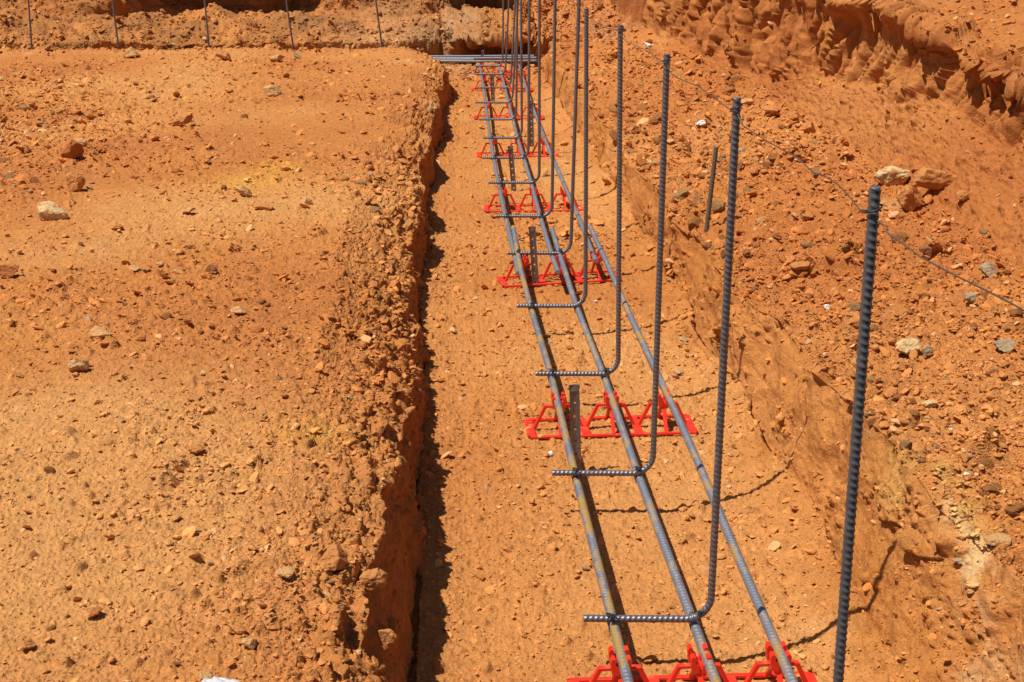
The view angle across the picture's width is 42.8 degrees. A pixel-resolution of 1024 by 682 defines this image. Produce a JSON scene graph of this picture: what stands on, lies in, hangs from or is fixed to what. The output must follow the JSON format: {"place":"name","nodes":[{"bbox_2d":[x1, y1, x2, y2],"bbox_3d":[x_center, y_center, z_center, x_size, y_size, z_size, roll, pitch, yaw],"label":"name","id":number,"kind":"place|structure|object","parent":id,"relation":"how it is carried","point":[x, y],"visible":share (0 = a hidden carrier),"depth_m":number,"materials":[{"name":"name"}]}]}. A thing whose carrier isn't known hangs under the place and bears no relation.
{"place":"outdoors","nodes":[
{"label":"outdoors","id":0,"kind":"place"},
{"bbox_2d":[0,43,448,681],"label":"ground","id":1,"kind":"structure","parent":0,"point":[122,211],"depth_m":2.72,"materials":[{"name":"orange soil"}]},
{"bbox_2d":[0,264,18,278],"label":"stone","id":2,"kind":"object","parent":1,"relation":"on","point":[7,271],"visible":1,"depth_m":3.26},
{"bbox_2d":[18,639,34,648],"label":"stone","id":3,"kind":"object","parent":1,"relation":"on","point":[28,644],"visible":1,"depth_m":1.62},
{"bbox_2d":[27,0,32,48],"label":"cross dowel","id":4,"kind":"object","parent":1,"relation":"on","point":[30,24],"visible":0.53,"depth_m":8.71,"materials":[{"name":"metal"}]},
{"bbox_2d":[43,466,55,473],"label":"clod","id":5,"kind":"object","parent":1,"relation":"on","point":[48,469],"visible":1,"depth_m":2.13,"materials":[{"name":"soil"}]},
{"bbox_2d":[36,201,68,220],"bbox_3d":[-1.381,-0.391,3.924,0.089,0.058,0.088,-7,20,-21],"label":"stone","id":6,"kind":"object","parent":1,"relation":"on","point":[47,210],"visible":1,"depth_m":3.90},
{"bbox_2d":[60,139,83,158],"bbox_3d":[-1.639,-0.714,4.855,0.083,0.074,0.080,-1,19,-3],"label":"stone","id":7,"kind":"object","parent":1,"relation":"on","point":[73,149],"visible":1,"depth_m":4.84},
{"bbox_2d":[66,171,85,191],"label":"stone","id":8,"kind":"object","parent":1,"relation":"on","point":[75,181],"visible":0.97,"depth_m":4.28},
{"bbox_2d":[67,359,88,371],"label":"stone","id":9,"kind":"object","parent":1,"relation":"on","point":[78,365],"visible":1,"depth_m":2.60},
{"bbox_2d":[87,607,101,618],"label":"stone","id":10,"kind":"object","parent":1,"relation":"on","point":[95,611],"visible":1,"depth_m":1.69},
{"bbox_2d":[88,326,112,337],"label":"stone","id":11,"kind":"object","parent":1,"relation":"on","point":[97,331],"visible":0.97,"depth_m":2.80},
{"bbox_2d":[111,0,119,48],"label":"cross dowel","id":12,"kind":"object","parent":1,"relation":"on","point":[115,23],"visible":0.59,"depth_m":8.73,"materials":[{"name":"metal"}]},
{"bbox_2d":[123,47,140,57],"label":"stone","id":13,"kind":"object","parent":1,"relation":"on","point":[130,52],"visible":0.97,"depth_m":8.15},
{"bbox_2d":[171,114,192,125],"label":"stone","id":14,"kind":"object","parent":1,"relation":"on","point":[181,120],"visible":0.98,"depth_m":5.59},
{"bbox_2d":[186,443,204,452],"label":"stone","id":15,"kind":"object","parent":1,"relation":"on","point":[195,448],"visible":1,"depth_m":2.20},
{"bbox_2d":[198,670,213,678],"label":"stone","id":16,"kind":"object","parent":1,"relation":"on","point":[204,674],"visible":0.86,"depth_m":1.57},
{"bbox_2d":[204,0,209,47],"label":"cross dowel","id":17,"kind":"object","parent":1,"relation":"on","point":[206,23],"visible":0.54,"depth_m":8.77,"materials":[{"name":"metal"}]},
{"bbox_2d":[205,264,217,271],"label":"stone","id":18,"kind":"object","parent":1,"relation":"on","point":[211,268],"visible":1,"depth_m":3.33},
{"bbox_2d":[202,676,239,681],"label":"plastic scrap","id":19,"kind":"object","parent":1,"relation":"on","point":[217,679],"visible":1,"depth_m":1.52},
{"bbox_2d":[215,50,230,60],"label":"stone","id":20,"kind":"object","parent":1,"relation":"on","point":[223,54],"visible":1,"depth_m":7.89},
{"bbox_2d":[228,625,246,633],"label":"stone","id":21,"kind":"object","parent":1,"relation":"on","point":[237,629],"visible":1,"depth_m":1.66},
{"bbox_2d":[230,306,246,313],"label":"stone","id":22,"kind":"object","parent":1,"relation":"on","point":[238,310],"visible":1,"depth_m":2.97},
{"bbox_2d":[235,186,251,196],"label":"stone","id":23,"kind":"object","parent":1,"relation":"on","point":[244,191],"visible":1,"depth_m":4.23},
{"bbox_2d":[240,638,256,648],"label":"stone","id":24,"kind":"object","parent":1,"relation":"on","point":[251,643],"visible":1,"depth_m":1.62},
{"bbox_2d":[253,203,273,210],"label":"stone","id":25,"kind":"object","parent":1,"relation":"on","point":[266,206],"visible":1,"depth_m":4.05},
{"bbox_2d":[264,85,282,96],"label":"stone","id":26,"kind":"object","parent":1,"relation":"on","point":[271,90],"visible":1,"depth_m":6.49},
{"bbox_2d":[269,55,284,60],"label":"stone","id":27,"kind":"object","parent":1,"relation":"on","point":[276,58],"visible":1,"depth_m":8.02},
{"bbox_2d":[274,566,294,578],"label":"stone","id":28,"kind":"object","parent":1,"relation":"on","point":[286,571],"visible":1,"depth_m":1.79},
{"bbox_2d":[285,0,294,49],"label":"cross dowel","id":29,"kind":"object","parent":1,"relation":"on","point":[289,25],"visible":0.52,"depth_m":8.79,"materials":[{"name":"metal"}]},
{"bbox_2d":[316,541,348,570],"bbox_3d":[-0.258,0.310,1.868,0.045,0.042,0.053,11,21,28],"label":"stone","id":30,"kind":"object","parent":1,"relation":"on","point":[333,557],"visible":0.95,"depth_m":1.85,"materials":[{"name":"stone"}]},
{"bbox_2d":[375,0,382,46],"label":"cross dowel","id":31,"kind":"object","parent":1,"relation":"on","point":[378,23],"visible":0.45,"depth_m":8.82,"materials":[{"name":"metal"}]},
{"bbox_2d":[437,58,473,59],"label":"cross bar","id":32,"kind":"object","parent":1,"relation":"on","point":[457,59],"visible":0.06,"depth_m":8.86,"materials":[{"name":"metal"}]},
{"bbox_2d":[429,55,533,56],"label":"cross bar","id":33,"kind":"object","parent":1,"relation":"on","point":[476,55],"visible":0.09,"depth_m":9.04,"materials":[{"name":"metal"}]},
{"bbox_2d":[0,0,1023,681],"bbox_3d":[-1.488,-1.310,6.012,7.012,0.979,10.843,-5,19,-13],"label":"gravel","id":34,"kind":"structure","parent":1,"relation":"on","point":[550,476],"depth_m":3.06,"materials":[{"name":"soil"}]},
{"bbox_2d":[0,0,1023,681],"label":"soil clods","id":35,"kind":"object","parent":1,"relation":"on","point":[550,548],"visible":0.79,"depth_m":3.06,"materials":[{"name":"soil"}]},
{"bbox_2d":[361,55,1023,681],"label":"trench","id":36,"kind":"object","parent":1,"relation":"in","point":[817,411],"visible":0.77,"depth_m":2.61,"materials":[{"name":"orange soil"}]},
{"bbox_2d":[358,568,387,590],"bbox_3d":[-0.202,0.340,1.881,0.046,0.034,0.040,-1,19,-3],"label":"stone","id":37,"kind":"object","parent":36,"relation":"on","point":[373,579],"visible":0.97,"depth_m":1.87,"materials":[{"name":"stone"}]},
{"bbox_2d":[376,629,397,644],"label":"stone","id":38,"kind":"object","parent":36,"relation":"on","point":[387,636],"visible":1,"depth_m":1.80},
{"bbox_2d":[433,57,535,59],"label":"cross bar","id":39,"kind":"object","parent":36,"relation":"on","point":[476,58],"visible":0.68,"depth_m":8.95,"materials":[{"name":"metal"}]},
{"bbox_2d":[490,74,494,103],"bbox_3d":[-0.113,-1.456,7.686,0.025,0.223,0.006,-3,19,-2],"label":"metal stake","id":40,"kind":"object","parent":36,"relation":"in","point":[492,88],"visible":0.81,"depth_m":7.67,"materials":[{"name":"metal"}]},
{"bbox_2d":[479,64,518,274],"bbox_3d":[-0.107,-1.039,6.408,0.030,0.017,5.190,-1,19,-3],"label":"reinforcing bar","id":41,"kind":"object","parent":36,"relation":"on","point":[506,220],"visible":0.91,"depth_m":5.09,"materials":[{"name":"metal"}]},
{"bbox_2d":[441,59,537,61],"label":"cross bar","id":42,"kind":"object","parent":41,"relation":"on","point":[536,60],"visible":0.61,"depth_m":8.79,"materials":[{"name":"metal"}]},
{"bbox_2d":[482,0,530,162],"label":"dowel bar","id":43,"kind":"object","parent":41,"relation":"on","point":[528,102],"visible":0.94,"depth_m":5.56,"materials":[{"name":"metal"}]},
{"bbox_2d":[470,62,527,75],"bbox_3d":[-0.088,-1.861,8.923,0.387,0.083,0.112,-2,19,-5],"label":"bar chair","id":44,"kind":"object","parent":36,"relation":"on","point":[508,74],"visible":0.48,"depth_m":8.91,"materials":[{"name":"red plastic"}]},
{"bbox_2d":[472,76,532,90],"bbox_3d":[-0.059,-1.623,8.223,0.387,0.083,0.112,1,19,2],"label":"bar chair","id":45,"kind":"object","parent":36,"relation":"on","point":[510,88],"visible":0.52,"depth_m":8.21,"materials":[{"name":"red plastic"}]},
{"bbox_2d":[473,102,543,118],"bbox_3d":[-0.018,-1.269,7.182,0.387,0.083,0.113,0,19,0],"label":"bar chair","id":46,"kind":"object","parent":36,"relation":"on","point":[508,115],"visible":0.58,"depth_m":7.17,"materials":[{"name":"red plastic"}]},
{"bbox_2d":[507,146,516,190],"bbox_3d":[0.003,-0.684,5.384,0.024,0.242,0.006,-6,19,-1],"label":"metal stake","id":47,"kind":"object","parent":36,"relation":"in","point":[511,158],"visible":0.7,"depth_m":5.37,"materials":[{"name":"metal"}]},
{"bbox_2d":[476,136,558,157],"bbox_3d":[0.028,-0.916,6.141,0.387,0.083,0.112,-1,19,-4],"label":"bar chair","id":48,"kind":"object","parent":36,"relation":"on","point":[479,154],"visible":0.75,"depth_m":6.13,"materials":[{"name":"red plastic"}]},
{"bbox_2d":[498,64,560,274],"bbox_3d":[0.020,-1.041,6.413,0.026,0.017,5.180,-1,19,-2],"label":"reinforcing bar","id":49,"kind":"object","parent":36,"relation":"on","point":[547,240],"visible":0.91,"depth_m":5.03,"materials":[{"name":"metal"}]},
{"bbox_2d":[474,0,503,66],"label":"dowel bar","id":50,"kind":"object","parent":49,"relation":"on","point":[501,63],"visible":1,"depth_m":8.66,"materials":[{"name":"metal"}]},
{"bbox_2d":[475,0,509,74],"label":"dowel bar","id":51,"kind":"object","parent":49,"relation":"on","point":[503,72],"visible":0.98,"depth_m":8.26,"materials":[{"name":"metal"}]},
{"bbox_2d":[476,0,515,88],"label":"dowel bar","id":52,"kind":"object","parent":49,"relation":"on","point":[508,85],"visible":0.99,"depth_m":7.66,"materials":[{"name":"metal"}]},
{"bbox_2d":[475,0,518,103],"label":"dowel bar","id":53,"kind":"object","parent":49,"relation":"on","point":[499,102],"visible":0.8,"depth_m":7.12,"materials":[{"name":"metal"}]},
{"bbox_2d":[479,0,517,120],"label":"dowel bar","id":54,"kind":"object","parent":49,"relation":"on","point":[516,101],"visible":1,"depth_m":6.55,"materials":[{"name":"metal"}]},
{"bbox_2d":[483,0,522,141],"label":"dowel bar","id":55,"kind":"object","parent":49,"relation":"on","point":[521,82],"visible":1,"depth_m":6.02,"materials":[{"name":"metal"}]},
{"bbox_2d":[488,0,540,187],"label":"dowel bar","id":56,"kind":"object","parent":49,"relation":"on","point":[534,180],"visible":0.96,"depth_m":5.06,"materials":[{"name":"metal"}]},
{"bbox_2d":[495,0,556,221],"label":"dowel bar","id":57,"kind":"object","parent":49,"relation":"on","point":[540,215],"visible":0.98,"depth_m":4.51,"materials":[{"name":"metal"}]},
{"bbox_2d":[530,101,533,146],"bbox_3d":[0.094,-1.021,6.315,0.025,0.281,0.006,-3,19,-2],"label":"metal stake","id":58,"kind":"object","parent":36,"relation":"in","point":[532,128],"visible":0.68,"depth_m":6.31,"materials":[{"name":"metal"}]},
{"bbox_2d":[483,186,583,211],"bbox_3d":[0.083,-0.556,5.082,0.387,0.083,0.112,-1,19,-3],"label":"bar chair","id":59,"kind":"object","parent":36,"relation":"on","point":[518,208],"visible":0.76,"depth_m":5.07,"materials":[{"name":"red plastic"}]},
{"bbox_2d":[528,226,538,286],"bbox_3d":[0.070,-0.238,4.067,0.024,0.244,0.006,-5,19,-1],"label":"metal stake","id":60,"kind":"object","parent":36,"relation":"in","point":[533,243],"visible":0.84,"depth_m":4.06,"materials":[{"name":"metal"}]},
{"bbox_2d":[517,8,588,312],"bbox_3d":[0.110,-0.462,3.467,0.194,0.819,0.029,-1,19,-3],"label":"dowel bar","id":61,"kind":"object","parent":36,"relation":"in","point":[585,223],"visible":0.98,"depth_m":3.48,"materials":[{"name":"metal"}]},
{"bbox_2d":[518,64,598,262],"bbox_3d":[0.148,-1.062,6.474,0.033,0.017,5.049,-1,19,-2],"label":"reinforcing bar","id":62,"kind":"object","parent":36,"relation":"on","point":[579,218],"visible":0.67,"depth_m":5.17,"materials":[{"name":"metal"}]},
{"bbox_2d":[496,250,621,287],"bbox_3d":[0.149,-0.235,4.137,0.387,0.083,0.112,-4,19,-11],"label":"bar chair","id":63,"kind":"object","parent":36,"relation":"on","point":[542,281],"visible":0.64,"depth_m":4.13,"materials":[{"name":"red plastic"}]},
{"bbox_2d":[507,0,580,255],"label":"dowel bar","id":64,"kind":"object","parent":63,"relation":"on","point":[567,249],"visible":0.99,"depth_m":4.02,"materials":[{"name":"metal"}]},
{"bbox_2d":[511,225,633,681],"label":"reinforcing bar","id":65,"kind":"object","parent":63,"relation":"on","point":[620,652],"visible":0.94,"depth_m":2.44,"materials":[{"name":"grey metal"}]},
{"bbox_2d":[550,227,721,681],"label":"reinforcing bar","id":66,"kind":"object","parent":63,"relation":"on","point":[698,635],"visible":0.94,"depth_m":2.45,"materials":[{"name":"metal"}]},
{"bbox_2d":[583,97,741,631],"bbox_3d":[0.213,0.063,1.907,0.203,0.830,0.029,-1,19,-3],"label":"dowel bar","id":67,"kind":"object","parent":66,"relation":"on","point":[698,615],"visible":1,"depth_m":1.92,"materials":[{"name":"metal"}]},
{"bbox_2d":[569,0,1023,310],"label":"guide wire","id":68,"kind":"object","parent":67,"relation":"attached to","point":[923,258],"visible":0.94,"depth_m":1.37,"materials":[{"name":"metal"}]},
{"bbox_2d":[569,384,581,469],"bbox_3d":[0.134,0.210,2.735,0.024,0.254,0.006,-3,19,-2],"label":"metal stake","id":69,"kind":"object","parent":36,"relation":"in","point":[574,392],"visible":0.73,"depth_m":2.72,"materials":[{"name":"metal"}]},
{"bbox_2d":[535,25,622,380],"bbox_3d":[0.155,-0.291,2.954,0.200,0.827,0.029,-1,19,-3],"label":"dowel bar","id":70,"kind":"object","parent":36,"relation":"in","point":[607,371],"visible":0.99,"depth_m":2.97,"materials":[{"name":"metal"}]},
{"bbox_2d":[552,54,669,482],"bbox_3d":[0.179,-0.111,2.422,0.202,0.828,0.029,-1,19,-3],"label":"dowel bar","id":71,"kind":"object","parent":36,"relation":"in","point":[637,471],"visible":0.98,"depth_m":2.44,"materials":[{"name":"metal"}]},
{"bbox_2d":[524,389,697,438],"bbox_3d":[0.224,0.158,2.979,0.387,0.083,0.112,-1,19,-4],"label":"bar chair","id":72,"kind":"object","parent":36,"relation":"on","point":[636,423],"visible":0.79,"depth_m":2.97,"materials":[{"name":"red plastic"}]},
{"bbox_2d":[567,641,817,681],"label":"bar chair","id":73,"kind":"object","parent":36,"relation":"on","point":[695,664],"visible":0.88,"depth_m":1.96,"materials":[{"name":"red plastic"}]},
{"bbox_2d":[588,225,797,681],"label":"reinforcing bar","id":74,"kind":"object","parent":73,"relation":"on","point":[770,632],"visible":0.91,"depth_m":2.42,"materials":[{"name":"metal"}]},
{"bbox_2d":[833,186,880,681],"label":"dowel bar","id":75,"kind":"object","parent":36,"relation":"on","point":[867,291],"visible":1,"depth_m":1.35,"materials":[{"name":"metal"}]},
{"bbox_2d":[0,0,617,68],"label":"earth slope","id":76,"kind":"structure","parent":0,"point":[490,44],"depth_m":9.62,"materials":[{"name":"orange soil"}]},
{"bbox_2d":[541,16,1023,582],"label":"ground shelf","id":77,"kind":"object","parent":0,"point":[841,266],"visible":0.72,"depth_m":3.35,"materials":[{"name":"orange soil"}]},
{"bbox_2d":[609,129,616,140],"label":"clod","id":78,"kind":"object","parent":77,"relation":"on","point":[613,134],"visible":0.87,"depth_m":5.52,"materials":[{"name":"soil"}]},
{"bbox_2d":[636,103,647,111],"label":"clod","id":79,"kind":"object","parent":77,"relation":"on","point":[641,106],"visible":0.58,"depth_m":6.14,"materials":[{"name":"soil"}]},
{"bbox_2d":[674,189,688,198],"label":"clod","id":80,"kind":"object","parent":77,"relation":"on","point":[681,193],"visible":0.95,"depth_m":4.46,"materials":[{"name":"soil"}]},
{"bbox_2d":[687,217,703,229],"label":"clod","id":81,"kind":"object","parent":77,"relation":"on","point":[692,223],"visible":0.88,"depth_m":4.10,"materials":[{"name":"soil"}]},
{"bbox_2d":[692,198,703,207],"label":"clod","id":82,"kind":"object","parent":77,"relation":"on","point":[694,202],"visible":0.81,"depth_m":4.29,"materials":[{"name":"soil"}]},
{"bbox_2d":[704,147,718,232],"bbox_3d":[0.608,-0.447,3.999,0.015,0.294,0.048,17,25,41],"label":"short bar","id":83,"kind":"object","parent":77,"relation":"on","point":[711,188],"visible":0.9,"depth_m":3.99,"materials":[{"name":"metal"}]},
{"bbox_2d":[711,200,724,212],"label":"clod","id":84,"kind":"object","parent":77,"relation":"on","point":[718,206],"visible":0.94,"depth_m":4.14,"materials":[{"name":"soil"}]},
{"bbox_2d":[724,161,743,171],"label":"clod","id":85,"kind":"object","parent":77,"relation":"on","point":[740,165],"visible":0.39,"depth_m":4.67,"materials":[{"name":"soil"}]},
{"bbox_2d":[741,98,753,104],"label":"stone","id":86,"kind":"object","parent":77,"relation":"on","point":[745,101],"visible":0.88,"depth_m":5.72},
{"bbox_2d":[760,105,779,112],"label":"stone","id":87,"kind":"object","parent":77,"relation":"on","point":[770,108],"visible":1,"depth_m":5.38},
{"bbox_2d":[789,261,810,269],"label":"stone","id":88,"kind":"object","parent":77,"relation":"on","point":[800,265],"visible":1,"depth_m":3.36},
{"bbox_2d":[801,213,812,220],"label":"stone","id":89,"kind":"object","parent":77,"relation":"on","point":[806,216],"visible":1,"depth_m":3.88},
{"bbox_2d":[800,121,815,133],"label":"stone","id":90,"kind":"object","parent":77,"relation":"on","point":[809,127],"visible":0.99,"depth_m":4.99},
{"bbox_2d":[847,302,859,311],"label":"clod","id":91,"kind":"object","parent":77,"relation":"on","point":[854,306],"visible":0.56,"depth_m":3.06,"materials":[{"name":"soil"}]},
{"bbox_2d":[873,165,909,185],"bbox_3d":[1.187,-0.514,4.079,0.094,0.068,0.102,-10,21,-27],"label":"stone","id":92,"kind":"object","parent":77,"relation":"on","point":[890,175],"visible":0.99,"depth_m":4.05,"materials":[{"name":"stone"}]},
{"bbox_2d":[890,232,908,242],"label":"clod","id":93,"kind":"object","parent":77,"relation":"on","point":[904,236],"visible":0.78,"depth_m":3.54,"materials":[{"name":"soil"}]},
{"bbox_2d":[899,439,912,449],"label":"clod","id":94,"kind":"object","parent":77,"relation":"on","point":[905,443],"visible":0.92,"depth_m":2.21,"materials":[{"name":"soil"}]},
{"bbox_2d":[895,337,920,354],"bbox_3d":[0.815,0.013,2.705,0.053,0.042,0.051,-1,19,-3],"label":"stone","id":95,"kind":"object","parent":77,"relation":"on","point":[906,346],"visible":0.92,"depth_m":2.69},
{"bbox_2d":[895,185,923,211],"bbox_3d":[1.149,-0.411,3.764,0.082,0.085,0.070,-7,20,-20],"label":"stone","id":96,"kind":"object","parent":77,"relation":"on","point":[909,198],"visible":1,"depth_m":3.74,"materials":[{"name":"stone"}]},
{"bbox_2d":[918,246,931,257],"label":"stone","id":97,"kind":"object","parent":77,"relation":"on","point":[926,250],"visible":1,"depth_m":3.30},
{"bbox_2d":[922,344,932,355],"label":"stone","id":98,"kind":"object","parent":77,"relation":"on","point":[927,350],"visible":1,"depth_m":2.67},
{"bbox_2d":[921,399,937,407],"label":"stone","id":99,"kind":"object","parent":77,"relation":"on","point":[929,403],"visible":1,"depth_m":2.41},
{"bbox_2d":[963,292,976,302],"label":"stone","id":100,"kind":"object","parent":77,"relation":"on","point":[970,297],"visible":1,"depth_m":2.94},
{"bbox_2d":[975,457,994,468],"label":"clod","id":101,"kind":"object","parent":77,"relation":"on","point":[987,462],"visible":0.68,"depth_m":2.14,"materials":[{"name":"soil"}]},
{"bbox_2d":[979,262,996,277],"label":"stone","id":102,"kind":"object","parent":77,"relation":"on","point":[987,269],"visible":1,"depth_m":3.11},
{"bbox_2d":[982,484,999,494],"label":"clod","id":103,"kind":"object","parent":77,"relation":"on","point":[990,488],"visible":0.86,"depth_m":2.05,"materials":[{"name":"soil"}]},
{"bbox_2d":[984,533,1011,545],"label":"stone","id":104,"kind":"object","parent":77,"relation":"on","point":[995,539],"visible":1,"depth_m":1.91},
{"bbox_2d":[993,339,1014,351],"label":"stone","id":105,"kind":"object","parent":77,"relation":"on","point":[1005,345],"visible":1,"depth_m":2.62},
{"bbox_2d":[1005,506,1015,514],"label":"clod","id":106,"kind":"object","parent":77,"relation":"on","point":[1010,510],"visible":1,"depth_m":1.98,"materials":[{"name":"soil"}]},
{"bbox_2d":[1008,308,1022,316],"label":"clod","id":107,"kind":"object","parent":77,"relation":"on","point":[1017,312],"visible":0.87,"depth_m":2.80,"materials":[{"name":"soil"}]},
{"bbox_2d":[1014,503,1023,511],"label":"clod","id":108,"kind":"object","parent":77,"relation":"on","point":[1019,507],"visible":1,"depth_m":1.98,"materials":[{"name":"soil"}]},
{"bbox_2d":[617,0,1023,266],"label":"earth bank","id":109,"kind":"structure","parent":0,"point":[787,68],"depth_m":4.48,"materials":[{"name":"orange soil"}]},
{"bbox_2d":[913,167,955,190],"bbox_3d":[1.240,-0.477,3.829,0.141,0.071,0.093,-1,19,-3],"label":"stone","id":110,"kind":"object","parent":109,"relation":"on","point":[930,178],"visible":0.95,"depth_m":3.79,"materials":[{"name":"stone"}]},
{"bbox_2d":[956,190,967,200],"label":"stone","id":111,"kind":"object","parent":109,"relation":"on","point":[961,195],"visible":1,"depth_m":3.62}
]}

